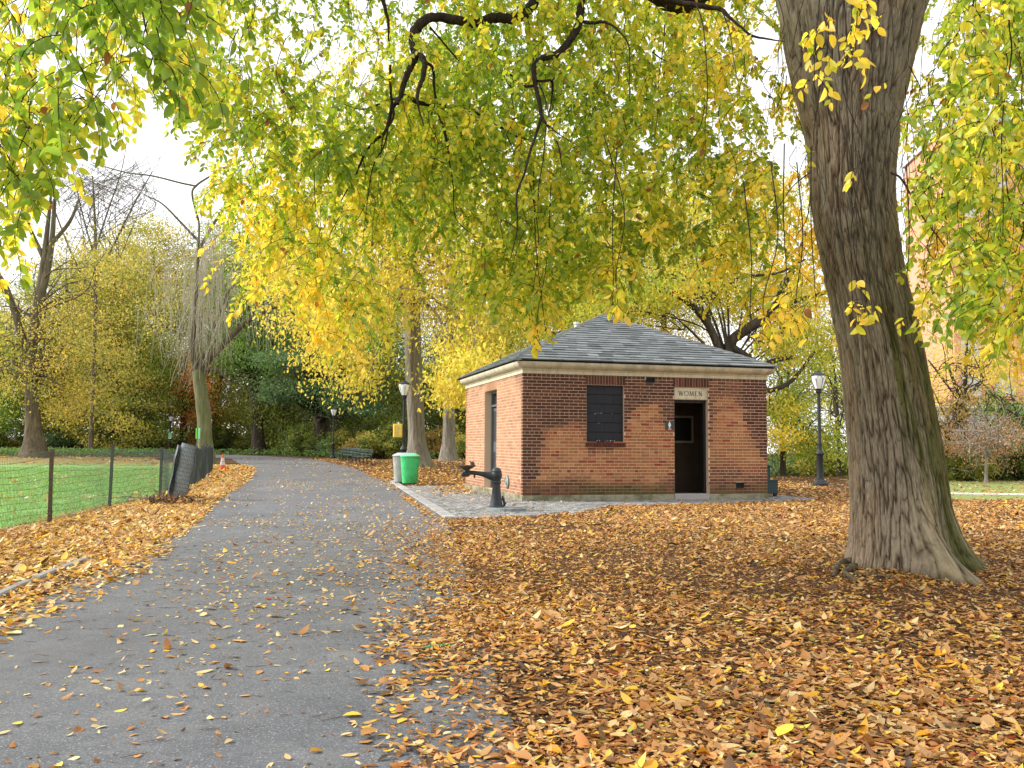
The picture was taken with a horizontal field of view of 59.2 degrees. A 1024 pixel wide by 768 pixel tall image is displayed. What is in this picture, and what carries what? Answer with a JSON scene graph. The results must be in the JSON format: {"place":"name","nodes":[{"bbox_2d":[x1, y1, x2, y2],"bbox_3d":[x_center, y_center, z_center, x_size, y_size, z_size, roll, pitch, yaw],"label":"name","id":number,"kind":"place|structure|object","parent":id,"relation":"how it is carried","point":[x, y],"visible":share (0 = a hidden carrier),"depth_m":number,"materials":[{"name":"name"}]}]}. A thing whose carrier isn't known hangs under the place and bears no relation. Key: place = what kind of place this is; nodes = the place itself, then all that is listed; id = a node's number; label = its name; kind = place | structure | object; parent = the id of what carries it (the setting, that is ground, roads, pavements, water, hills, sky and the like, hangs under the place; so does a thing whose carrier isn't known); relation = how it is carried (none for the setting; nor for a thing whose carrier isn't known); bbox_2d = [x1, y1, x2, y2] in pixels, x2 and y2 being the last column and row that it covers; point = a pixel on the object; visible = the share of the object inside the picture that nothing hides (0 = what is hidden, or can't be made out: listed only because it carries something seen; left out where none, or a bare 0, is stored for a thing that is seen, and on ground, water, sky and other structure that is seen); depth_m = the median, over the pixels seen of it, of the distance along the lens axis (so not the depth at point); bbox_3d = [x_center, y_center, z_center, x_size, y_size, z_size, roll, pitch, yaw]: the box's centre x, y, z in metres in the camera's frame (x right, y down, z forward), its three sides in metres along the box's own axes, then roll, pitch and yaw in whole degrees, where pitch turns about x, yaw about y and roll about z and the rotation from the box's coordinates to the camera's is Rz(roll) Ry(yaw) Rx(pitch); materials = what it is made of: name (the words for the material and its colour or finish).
{"place":"outdoors","nodes":[
{"label":"outdoors","id":0,"kind":"place"},
{"bbox_2d":[0,456,172,532],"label":"lawn","id":1,"kind":"structure","parent":0,"point":[56,460],"depth_m":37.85,"materials":[{"name":"green plant"}]},
{"bbox_2d":[0,455,532,767],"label":"scattered leaves","id":2,"kind":"object","parent":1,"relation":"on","point":[167,644],"visible":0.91,"depth_m":7.16,"materials":[{"name":"orange plant"}]},
{"bbox_2d":[0,453,525,767],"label":"path","id":3,"kind":"structure","parent":0,"point":[274,735],"depth_m":5.09,"materials":[{"name":"asphalt"}]},
{"bbox_2d":[15,538,601,761],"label":"twig litter","id":4,"kind":"object","parent":3,"relation":"on","point":[265,656],"visible":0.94,"depth_m":4.99,"materials":[{"name":"wood"}]},
{"bbox_2d":[422,643,453,648],"bbox_3d":[-0.432,1.522,5.235,0.202,0.017,0.016,3,-5,-31],"label":"drinking straw","id":5,"kind":"object","parent":3,"relation":"on","point":[430,646],"visible":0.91,"depth_m":5.24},
{"bbox_2d":[0,451,1023,767],"bbox_3d":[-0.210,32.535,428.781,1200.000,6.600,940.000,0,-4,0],"label":"ground","id":6,"kind":"structure","parent":0,"point":[878,593],"depth_m":7.16,"materials":[{"name":"brown soil"}]},
{"bbox_2d":[0,431,22,447],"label":"shrub","id":7,"kind":"object","parent":6,"relation":"on","point":[9,443],"visible":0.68,"depth_m":85.63,"materials":[{"name":"green plant"}]},
{"bbox_2d":[0,579,33,595],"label":"kerb stone","id":8,"kind":"object","parent":6,"relation":"on","point":[5,591],"visible":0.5,"depth_m":7.17,"materials":[{"name":"stone"}]},
{"bbox_2d":[11,434,23,447],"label":"shrub","id":9,"kind":"object","parent":6,"relation":"on","point":[21,438],"visible":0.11,"depth_m":89.08,"materials":[{"name":"green plant"}]},
{"bbox_2d":[0,300,65,446],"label":"woodland tree","id":10,"kind":"object","parent":6,"relation":"on","point":[3,426],"visible":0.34,"depth_m":85.30,"materials":[{"name":"yellow plant"}]},
{"bbox_2d":[31,568,59,579],"bbox_3d":[-4.133,1.711,7.994,0.085,0.090,0.511,1,-4,-10],"label":"kerb stone","id":11,"kind":"object","parent":6,"relation":"on","point":[43,575],"visible":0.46,"depth_m":7.89,"materials":[{"name":"stone"}]},
{"bbox_2d":[45,431,72,448],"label":"shrub","id":12,"kind":"object","parent":6,"relation":"on","point":[55,441],"visible":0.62,"depth_m":85.54,"materials":[{"name":"green plant"}]},
{"bbox_2d":[44,421,88,448],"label":"shrub","id":13,"kind":"object","parent":6,"relation":"on","point":[71,446],"visible":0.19,"depth_m":90.34,"materials":[{"name":"green plant"}]},
{"bbox_2d":[0,225,137,447],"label":"woodland tree","id":14,"kind":"object","parent":6,"relation":"on","point":[46,398],"visible":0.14,"depth_m":93.74,"materials":[{"name":"yellow plant"}]},
{"bbox_2d":[57,557,90,570],"bbox_3d":[-4.231,1.760,8.715,0.085,0.090,0.705,1,-4,-7],"label":"kerb stone","id":15,"kind":"object","parent":6,"relation":"on","point":[66,565],"visible":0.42,"depth_m":8.57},
{"bbox_2d":[0,197,169,457],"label":"maple tree","id":16,"kind":"object","parent":6,"relation":"on","point":[33,367],"visible":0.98,"depth_m":60.65,"materials":[{"name":"yellow plant"}]},
{"bbox_2d":[70,436,103,448],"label":"shrub","id":17,"kind":"object","parent":6,"relation":"on","point":[80,445],"visible":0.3,"depth_m":86.23,"materials":[{"name":"green plant"}]},
{"bbox_2d":[43,142,165,454],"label":"bare tree","id":18,"kind":"object","parent":6,"relation":"on","point":[94,195],"visible":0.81,"depth_m":75.14,"materials":[{"name":"grey plant"}]},
{"bbox_2d":[25,222,187,448],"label":"woodland tree","id":19,"kind":"object","parent":6,"relation":"on","point":[119,402],"visible":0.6,"depth_m":83.94,"materials":[{"name":"yellow plant"}]},
{"bbox_2d":[0,444,213,532],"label":"fence","id":20,"kind":"object","parent":6,"relation":"on","point":[203,464],"visible":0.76,"depth_m":14.76,"materials":[{"name":"metal"}]},
{"bbox_2d":[0,464,256,656],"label":"fallen leaves","id":21,"kind":"object","parent":6,"relation":"on","point":[137,523],"visible":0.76,"depth_m":10.56,"materials":[{"name":"orange plant"}]},
{"bbox_2d":[127,428,174,450],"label":"shrub","id":22,"kind":"object","parent":6,"relation":"on","point":[162,444],"visible":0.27,"depth_m":88.45,"materials":[{"name":"green plant"}]},
{"bbox_2d":[57,311,245,448],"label":"woodland tree","id":23,"kind":"object","parent":6,"relation":"on","point":[160,418],"visible":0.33,"depth_m":88.92,"materials":[{"name":"yellow plant"}]},
{"bbox_2d":[72,193,236,448],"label":"woodland tree","id":24,"kind":"object","parent":6,"relation":"on","point":[146,230],"visible":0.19,"depth_m":96.66,"materials":[{"name":"yellow plant"}]},
{"bbox_2d":[168,415,173,448],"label":"street lamp","id":25,"kind":"object","parent":6,"relation":"on","point":[170,419],"visible":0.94,"depth_m":83.81,"materials":[{"name":"metal"}]},
{"bbox_2d":[114,487,229,504],"bbox_3d":[-6.674,2.220,17.473,1.915,0.458,2.007,3,-5,-37],"label":"pile","id":26,"kind":"object","parent":6,"relation":"on","point":[167,499],"visible":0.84,"depth_m":17.34,"materials":[{"name":"brown plant"}]},
{"bbox_2d":[167,443,197,496],"bbox_3d":[-6.947,1.853,18.972,0.603,1.238,0.334,2,-4,-17],"label":"netting roll","id":27,"kind":"object","parent":6,"relation":"on","point":[182,467],"visible":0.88,"depth_m":18.88,"materials":[{"name":"black"}]},
{"bbox_2d":[172,431,196,448],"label":"shrub","id":28,"kind":"object","parent":6,"relation":"on","point":[192,440],"visible":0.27,"depth_m":92.80,"materials":[{"name":"brown plant"}]},
{"bbox_2d":[150,351,232,447],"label":"maple tree","id":29,"kind":"object","parent":6,"relation":"on","point":[185,419],"visible":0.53,"depth_m":91.25,"materials":[{"name":"brown plant"}]},
{"bbox_2d":[93,153,301,463],"bbox_3d":[-17.256,-4.121,52.855,13.041,17.740,10.257,0,-4,0],"label":"weeping tree","id":30,"kind":"object","parent":6,"relation":"on","point":[203,411],"visible":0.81,"depth_m":50.24,"materials":[{"name":"grey plant"}]},
{"bbox_2d":[152,205,277,450],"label":"woodland tree","id":31,"kind":"object","parent":6,"relation":"on","point":[223,419],"visible":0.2,"depth_m":101.30,"materials":[{"name":"yellow plant"}]},
{"bbox_2d":[0,330,442,448],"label":"wood","id":32,"kind":"object","parent":6,"relation":"on","point":[158,413],"depth_m":115.97,"materials":[{"name":"plant"}]},
{"bbox_2d":[219,455,225,470],"bbox_3d":[-12.228,3.338,38.084,0.380,0.716,0.380,2,-4,-23],"label":"traffic cone","id":33,"kind":"object","parent":6,"relation":"on","point":[222,464],"visible":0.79,"depth_m":38.01,"materials":[{"name":"orange plastic"}]},
{"bbox_2d":[212,425,239,451],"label":"shrub","id":34,"kind":"object","parent":6,"relation":"on","point":[220,442],"visible":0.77,"depth_m":95.58,"materials":[{"name":"green plant"}]},
{"bbox_2d":[0,446,461,458],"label":"undergrowth","id":35,"kind":"object","parent":6,"relation":"on","point":[15,450],"visible":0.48,"depth_m":69.86,"materials":[{"name":"plant"}]},
{"bbox_2d":[228,432,250,451],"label":"shrub","id":36,"kind":"object","parent":6,"relation":"on","point":[234,440],"visible":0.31,"depth_m":97.13,"materials":[{"name":"green plant"}]},
{"bbox_2d":[174,231,320,454],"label":"oak tree","id":37,"kind":"object","parent":6,"relation":"on","point":[259,443],"visible":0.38,"depth_m":78.17,"materials":[{"name":"green plant"}]},
{"bbox_2d":[236,426,271,448],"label":"shrub","id":38,"kind":"object","parent":6,"relation":"on","point":[244,439],"visible":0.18,"depth_m":92.58,"materials":[{"name":"green plant"}]},
{"bbox_2d":[222,222,342,434],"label":"woodland tree","id":39,"kind":"object","parent":6,"relation":"on","point":[267,347],"visible":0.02,"depth_m":105.69,"materials":[{"name":"green plant"}]},
{"bbox_2d":[218,367,347,454],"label":"woodland tree","id":40,"kind":"object","parent":6,"relation":"on","point":[271,415],"visible":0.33,"depth_m":80.10,"materials":[{"name":"green plant"}]},
{"bbox_2d":[272,422,311,455],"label":"shrub","id":41,"kind":"object","parent":6,"relation":"on","point":[282,433],"visible":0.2,"depth_m":75.29,"materials":[{"name":"green plant"}]},
{"bbox_2d":[283,430,312,455],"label":"shrub","id":42,"kind":"object","parent":6,"relation":"on","point":[291,439],"visible":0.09,"depth_m":72.92,"materials":[{"name":"green plant"}]},
{"bbox_2d":[284,421,337,454],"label":"shrub","id":43,"kind":"object","parent":6,"relation":"on","point":[300,439],"visible":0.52,"depth_m":71.36,"materials":[{"name":"green plant"}]},
{"bbox_2d":[228,241,425,456],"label":"tree","id":44,"kind":"object","parent":6,"relation":"on","point":[315,408],"visible":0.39,"depth_m":67.56,"materials":[{"name":"green plant"}]},
{"bbox_2d":[315,436,343,455],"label":"shrub","id":45,"kind":"object","parent":6,"relation":"on","point":[323,446],"visible":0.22,"depth_m":69.04,"materials":[{"name":"green plant"}]},
{"bbox_2d":[330,407,336,458],"bbox_3d":[-12.472,3.414,62.908,0.446,3.578,0.446,1,-4,-6],"label":"street lamp","id":46,"kind":"object","parent":6,"relation":"on","point":[333,410],"visible":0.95,"depth_m":62.82,"materials":[{"name":"metal"}]},
{"bbox_2d":[334,447,349,459],"bbox_3d":[-11.076,4.521,58.614,0.563,0.870,4.301,2,-4,-18],"label":"park bench","id":47,"kind":"object","parent":6,"relation":"on","point":[342,450],"visible":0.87,"depth_m":58.01,"materials":[{"name":"green wood"}]},
{"bbox_2d":[323,425,366,457],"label":"shrub","id":48,"kind":"object","parent":6,"relation":"on","point":[341,438],"visible":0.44,"depth_m":65.31,"materials":[{"name":"green plant"}]},
{"bbox_2d":[342,448,360,462],"bbox_3d":[-9.683,4.271,54.288,0.563,0.870,4.301,2,-4,-18],"label":"park bench","id":49,"kind":"object","parent":6,"relation":"on","point":[353,450],"visible":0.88,"depth_m":53.65,"materials":[{"name":"green wood"}]},
{"bbox_2d":[338,431,370,458],"bbox_3d":[-10.514,4.465,63.868,3.473,2.399,3.816,-1,-4,25],"label":"shrub","id":50,"kind":"object","parent":6,"relation":"on","point":[353,441],"visible":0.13,"depth_m":62.99,"materials":[{"name":"yellow plant"}]},
{"bbox_2d":[352,449,373,464],"bbox_3d":[-8.290,4.023,49.962,0.563,0.870,4.301,2,-4,-18],"label":"park bench","id":51,"kind":"object","parent":6,"relation":"on","point":[367,452],"visible":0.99,"depth_m":49.36,"materials":[{"name":"paint"}]},
{"bbox_2d":[305,337,440,442],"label":"woodland tree","id":52,"kind":"object","parent":6,"relation":"on","point":[394,401],"visible":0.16,"depth_m":80.50,"materials":[{"name":"green plant"}]},
{"bbox_2d":[353,427,400,458],"bbox_3d":[-9.275,4.226,62.035,3.418,2.507,4.281,1,-4,-14],"label":"shrub","id":53,"kind":"object","parent":6,"relation":"on","point":[368,441],"visible":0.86,"depth_m":61.26,"materials":[{"name":"yellow plant"}]},
{"bbox_2d":[353,410,407,458],"bbox_3d":[-8.953,3.959,63.824,5.274,4.285,6.277,4,-5,-42],"label":"shrub","id":54,"kind":"object","parent":6,"relation":"on","point":[395,420],"visible":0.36,"depth_m":64.04,"materials":[{"name":"green plant"}]},
{"bbox_2d":[330,259,442,436],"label":"woodland tree","id":55,"kind":"object","parent":6,"relation":"on","point":[401,349],"visible":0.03,"depth_m":97.83,"materials":[{"name":"yellow plant"}]},
{"bbox_2d":[392,453,404,482],"bbox_3d":[-3.373,2.560,27.588,0.594,0.910,0.594,2,-4,-17],"label":"litter bin","id":56,"kind":"object","parent":6,"relation":"on","point":[397,468],"visible":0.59,"depth_m":27.37,"materials":[{"name":"grey paint"}]},
{"bbox_2d":[217,9,586,467],"bbox_3d":[-3.375,-8.031,43.685,19.802,24.642,26.626,3,-5,-37],"label":"elm tree","id":57,"kind":"object","parent":6,"relation":"on","point":[414,301],"visible":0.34,"depth_m":37.81,"materials":[{"name":"yellow plant"}]},
{"bbox_2d":[399,380,410,452],"bbox_3d":[-4.002,1.641,33.364,0.446,3.578,0.446,1,-4,-11],"label":"street lamp","id":58,"kind":"object","parent":6,"relation":"on","point":[404,386],"visible":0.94,"depth_m":33.32,"materials":[{"name":"metal"}]},
{"bbox_2d":[393,422,402,436],"bbox_3d":[-4.201,1.685,33.310,0.370,0.580,0.172,1,-4,-16],"label":"call box","id":59,"kind":"object","parent":58,"relation":"attached to","point":[397,429],"visible":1,"depth_m":33.23,"materials":[{"name":"yellow paint"}]},
{"bbox_2d":[400,453,419,483],"bbox_3d":[-3.022,2.500,26.675,0.594,0.910,0.594,2,-4,-17],"label":"litter bin","id":60,"kind":"object","parent":6,"relation":"on","point":[409,465],"visible":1,"depth_m":26.47,"materials":[{"name":"green paint"}]},
{"bbox_2d":[392,326,475,438],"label":"woodland tree","id":61,"kind":"object","parent":6,"relation":"on","point":[433,418],"visible":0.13,"depth_m":83.07,"materials":[{"name":"yellow plant"}]},
{"bbox_2d":[425,427,442,449],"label":"shrub","id":62,"kind":"object","parent":6,"relation":"on","point":[436,428],"visible":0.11,"depth_m":67.08,"materials":[{"name":"green plant"}]},
{"bbox_2d":[425,426,464,458],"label":"shrub","id":63,"kind":"object","parent":6,"relation":"on","point":[436,448],"visible":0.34,"depth_m":65.38,"materials":[{"name":"brown plant"}]},
{"bbox_2d":[438,427,465,445],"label":"shrub","id":64,"kind":"object","parent":6,"relation":"on","point":[461,430],"visible":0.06,"depth_m":67.42,"materials":[{"name":"green plant"}]},
{"bbox_2d":[389,236,525,460],"bbox_3d":[-2.808,-3.068,58.452,12.258,16.420,14.746,3,-4,-29],"label":"elm tree","id":65,"kind":"object","parent":6,"relation":"on","point":[448,450],"visible":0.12,"depth_m":57.56,"materials":[{"name":"yellow plant"}]},
{"bbox_2d":[455,432,465,459],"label":"shrub","id":66,"kind":"object","parent":6,"relation":"on","point":[461,445],"visible":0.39,"depth_m":60.97,"materials":[{"name":"green plant"}]},
{"bbox_2d":[427,290,552,419],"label":"woodland tree","id":67,"kind":"object","parent":6,"relation":"on","point":[517,347],"visible":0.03,"depth_m":68.31,"materials":[{"name":"yellow plant"}]},
{"bbox_2d":[0,0,1023,587],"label":"elm tree","id":68,"kind":"object","parent":6,"relation":"on","point":[850,68],"visible":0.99,"depth_m":7.93,"materials":[{"name":"green plant"}]},
{"bbox_2d":[77,458,1023,767],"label":"fallen leaves","id":69,"kind":"object","parent":6,"relation":"on","point":[785,730],"visible":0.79,"depth_m":5.21,"materials":[{"name":"orange plant"}]},
{"bbox_2d":[514,172,650,341],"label":"woodland tree","id":70,"kind":"object","parent":6,"relation":"on","point":[585,271],"depth_m":73.98,"materials":[{"name":"yellow plant"}]},
{"bbox_2d":[586,181,723,346],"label":"woodland tree","id":71,"kind":"object","parent":6,"relation":"on","point":[671,331],"visible":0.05,"depth_m":82.18,"materials":[{"name":"yellow plant"}]},
{"bbox_2d":[479,136,839,459],"bbox_3d":[6.358,-4.002,37.955,15.723,15.900,18.627,-1,-4,15],"label":"oak tree","id":72,"kind":"object","parent":6,"relation":"on","point":[654,289],"visible":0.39,"depth_m":34.43,"materials":[{"name":"yellow plant"}]},
{"bbox_2d":[767,440,807,467],"bbox_3d":[17.855,5.389,54.389,5.147,4.181,6.126,-2,-5,33],"label":"shrub","id":73,"kind":"object","parent":6,"relation":"on","point":[769,456],"visible":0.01,"depth_m":54.58,"materials":[{"name":"green plant"}]},
{"bbox_2d":[742,327,846,475],"bbox_3d":[12.859,0.692,41.575,5.937,8.459,10.036,-1,-4,25],"label":"young tree","id":74,"kind":"object","parent":6,"relation":"on","point":[811,448],"visible":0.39,"depth_m":40.13,"materials":[{"name":"yellow plant"}]},
{"bbox_2d":[767,453,827,475],"bbox_3d":[15.795,5.163,51.816,4.623,2.330,4.248,2,-4,-25],"label":"shrub","id":75,"kind":"object","parent":6,"relation":"on","point":[772,470],"visible":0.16,"depth_m":51.16,"materials":[{"name":"green plant"}]},
{"bbox_2d":[771,451,848,476],"bbox_3d":[16.923,4.655,49.901,4.994,2.925,3.987,-2,-4,26],"label":"shrub","id":76,"kind":"object","parent":6,"relation":"on","point":[830,471],"visible":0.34,"depth_m":49.11,"materials":[{"name":"green plant"}]},
{"bbox_2d":[786,307,848,475],"bbox_3d":[17.715,0.429,49.491,5.651,10.483,11.386,-1,-4,22],"label":"young tree","id":77,"kind":"object","parent":6,"relation":"on","point":[839,420],"visible":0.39,"depth_m":47.87,"materials":[{"name":"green plant"}]},
{"bbox_2d":[811,371,827,485],"bbox_3d":[9.477,1.369,27.787,0.446,3.578,0.446,2,-4,-20],"label":"street lamp","id":78,"kind":"object","parent":6,"relation":"on","point":[818,378],"visible":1,"depth_m":27.72,"materials":[{"name":"metal"}]},
{"bbox_2d":[766,268,943,449],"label":"woodland tree","id":79,"kind":"object","parent":6,"relation":"on","point":[823,395],"visible":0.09,"depth_m":86.89,"materials":[{"name":"yellow plant"}]},
{"bbox_2d":[842,479,1023,501],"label":"rough grass","id":80,"kind":"structure","parent":6,"relation":"on","point":[992,487],"depth_m":26.13,"materials":[{"name":"plant"}]},
{"bbox_2d":[945,454,968,479],"bbox_3d":[16.140,3.199,33.799,2.045,1.396,1.718,-1,-4,24],"label":"shrub","id":81,"kind":"object","parent":6,"relation":"on","point":[948,460],"visible":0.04,"depth_m":33.65,"materials":[{"name":"green plant"}]},
{"bbox_2d":[902,118,1023,405],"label":"apartment building","id":82,"kind":"structure","parent":6,"relation":"on","point":[914,280],"depth_m":110.91,"materials":[{"name":"brick"}]},
{"bbox_2d":[961,340,979,358],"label":"window","id":83,"kind":"structure","parent":82,"relation":"in","point":[962,342],"depth_m":107.39,"materials":[{"name":"white glass"}]},
{"bbox_2d":[962,375,980,394],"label":"window","id":84,"kind":"structure","parent":82,"relation":"in","point":[975,381],"depth_m":107.05,"materials":[{"name":"white glass"}]},
{"bbox_2d":[989,167,1007,185],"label":"window","id":85,"kind":"structure","parent":82,"relation":"in","point":[997,167],"depth_m":108.34,"materials":[{"name":"white glass"}]},
{"bbox_2d":[995,375,1014,394],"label":"window","id":86,"kind":"structure","parent":82,"relation":"in","point":[1007,383],"depth_m":106.66,"materials":[{"name":"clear glass"}]},
{"bbox_2d":[933,386,994,465],"bbox_3d":[17.616,2.359,35.971,5.308,4.705,5.632,1,-4,-8],"label":"young tree","id":87,"kind":"object","parent":6,"relation":"on","point":[957,415],"visible":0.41,"depth_m":35.27,"materials":[{"name":"brown plant"}]},
{"bbox_2d":[910,172,1023,438],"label":"woodland tree","id":88,"kind":"object","parent":6,"relation":"on","point":[976,367],"visible":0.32,"depth_m":55.25,"materials":[{"name":"yellow plant"}]},
{"bbox_2d":[945,447,1003,481],"bbox_3d":[16.661,2.964,32.772,2.100,1.540,2.630,2,-4,-18],"label":"shrub","id":89,"kind":"object","parent":6,"relation":"on","point":[977,474],"visible":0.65,"depth_m":32.47,"materials":[{"name":"green plant"}]},
{"bbox_2d":[936,387,1023,482],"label":"sapling","id":90,"kind":"object","parent":6,"relation":"on","point":[982,444],"visible":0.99,"depth_m":31.04,"materials":[{"name":"brown plant"}]},
{"bbox_2d":[936,405,1023,477],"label":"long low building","id":91,"kind":"structure","parent":6,"relation":"on","point":[968,419],"depth_m":78.00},
{"bbox_2d":[953,364,1023,454],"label":"young tree","id":92,"kind":"object","parent":6,"relation":"on","point":[1017,404],"visible":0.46,"depth_m":39.29,"materials":[{"name":"brown plant"}]},
{"bbox_2d":[980,441,1023,480],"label":"shrub","id":93,"kind":"object","parent":6,"relation":"on","point":[1006,476],"visible":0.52,"depth_m":33.51,"materials":[{"name":"green plant"}]},
{"bbox_2d":[1007,438,1023,480],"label":"shrub","id":94,"kind":"object","parent":6,"relation":"on","point":[1021,474],"visible":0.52,"depth_m":33.77,"materials":[{"name":"green plant"}]},
{"bbox_2d":[0,0,1023,453],"label":"sky","id":95,"kind":"structure","parent":0,"point":[151,142],"materials":[{"name":"white"}]},
{"bbox_2d":[389,480,823,518],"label":"stone paving","id":96,"kind":"structure","parent":0,"point":[450,504],"depth_m":18.36,"materials":[{"name":"stone"}]},
{"bbox_2d":[457,461,526,511],"bbox_3d":[-0.363,1.839,16.191,1.282,0.902,0.598,0,-4,0],"label":"drinking fountain","id":97,"kind":"object","parent":96,"relation":"on","point":[494,475],"visible":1,"depth_m":16.24,"materials":[{"name":"black metal"}]},
{"bbox_2d":[456,314,778,500],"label":"brick restroom","id":98,"kind":"structure","parent":96,"relation":"on","point":[601,407],"depth_m":19.85,"materials":[{"name":"brick"}]},
{"bbox_2d":[493,407,496,467],"bbox_3d":[-0.303,1.532,21.767,0.059,1.960,1.045,1,-4,-15],"label":"door","id":99,"kind":"structure","parent":98,"relation":"in","point":[495,409],"depth_m":22.10,"materials":[{"name":"grey metal"}]},
{"bbox_2d":[587,385,622,441],"bbox_3d":[1.992,0.645,19.585,0.854,1.213,0.103,1,-4,-15],"label":"window","id":100,"kind":"structure","parent":98,"relation":"in","point":[608,426],"depth_m":19.54,"materials":[{"name":"metal"}]},
{"bbox_2d":[767,465,778,495],"bbox_3d":[5.887,2.218,21.494,0.750,0.920,0.545,1,-4,-15],"label":"storage box","id":101,"kind":"object","parent":96,"relation":"on","point":[772,484],"visible":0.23,"depth_m":21.30,"materials":[{"name":"teal paint"}]},
{"bbox_2d":[951,492,1022,494],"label":"side path","id":102,"kind":"structure","parent":0,"point":[990,493],"depth_m":23.52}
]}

